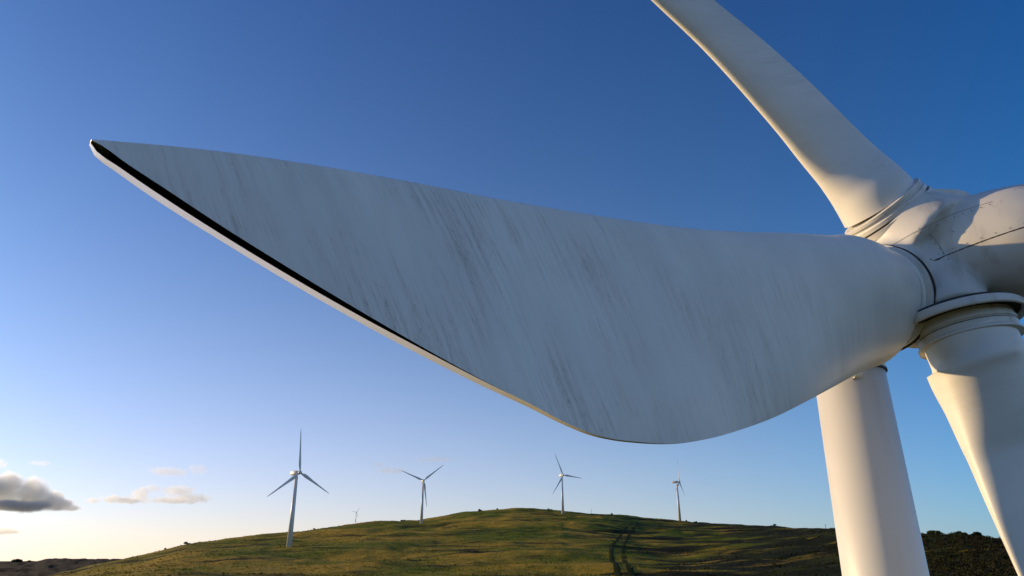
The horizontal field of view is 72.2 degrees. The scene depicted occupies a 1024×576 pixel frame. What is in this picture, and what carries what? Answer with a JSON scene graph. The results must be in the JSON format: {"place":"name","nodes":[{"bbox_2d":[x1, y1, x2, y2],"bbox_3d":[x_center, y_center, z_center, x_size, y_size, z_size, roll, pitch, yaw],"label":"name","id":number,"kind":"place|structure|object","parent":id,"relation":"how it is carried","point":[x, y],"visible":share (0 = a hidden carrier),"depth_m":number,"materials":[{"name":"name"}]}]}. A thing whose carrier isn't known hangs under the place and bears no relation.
{"place":"outdoors","nodes":[
{"label":"outdoors","id":0,"kind":"place"},
{"bbox_2d":[0,508,1017,575],"bbox_3d":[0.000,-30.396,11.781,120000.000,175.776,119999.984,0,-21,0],"label":"hillside","id":1,"kind":"structure","parent":0,"point":[592,566],"depth_m":369.58,"materials":[{"name":"green plant"}]},
{"bbox_2d":[11,559,22,562],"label":"bush","id":2,"kind":"object","parent":1,"relation":"on","point":[17,560],"visible":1,"depth_m":1866.86,"materials":[{"name":"green plant"}]},
{"bbox_2d":[267,433,327,546],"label":"wind turbine","id":3,"kind":"object","parent":1,"relation":"on","point":[292,516],"visible":0.96,"depth_m":391.95,"materials":[{"name":"white metal"}]},
{"bbox_2d":[401,466,441,522],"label":"wind turbine","id":4,"kind":"object","parent":1,"relation":"on","point":[422,497],"visible":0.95,"depth_m":649.31,"materials":[{"name":"white metal"}]},
{"bbox_2d":[90,0,1023,575],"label":"wind turbine","id":5,"kind":"object","parent":1,"relation":"on","point":[616,330],"visible":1,"depth_m":9.13,"materials":[{"name":"paint"}]},
{"bbox_2d":[553,455,578,513],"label":"wind turbine","id":6,"kind":"object","parent":1,"relation":"on","point":[562,495],"visible":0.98,"depth_m":745.23,"materials":[{"name":"white metal"}]},
{"bbox_2d":[621,524,638,575],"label":"track","id":7,"kind":"structure","parent":1,"relation":"on","point":[630,569],"depth_m":313.39,"materials":[{"name":"soil"}]},
{"bbox_2d":[672,459,683,520],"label":"wind turbine","id":8,"kind":"object","parent":1,"relation":"on","point":[678,505],"visible":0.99,"depth_m":794.88,"materials":[{"name":"white metal"}]},
{"bbox_2d":[768,528,1017,575],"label":"gorse scrub","id":9,"kind":"object","parent":1,"relation":"on","point":[988,568],"visible":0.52,"depth_m":196.22,"materials":[{"name":"green plant"}]},
{"bbox_2d":[970,532,981,535],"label":"bush","id":10,"kind":"object","parent":1,"relation":"on","point":[975,533],"visible":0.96,"depth_m":265.83,"materials":[{"name":"green plant"}]},
{"bbox_2d":[0,0,1023,560],"label":"sky","id":11,"kind":"structure","parent":0,"point":[159,382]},
{"bbox_2d":[609,524,631,575],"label":"track","id":12,"kind":"structure","parent":0,"point":[616,567],"depth_m":312.69,"materials":[{"name":"soil"}]}
]}

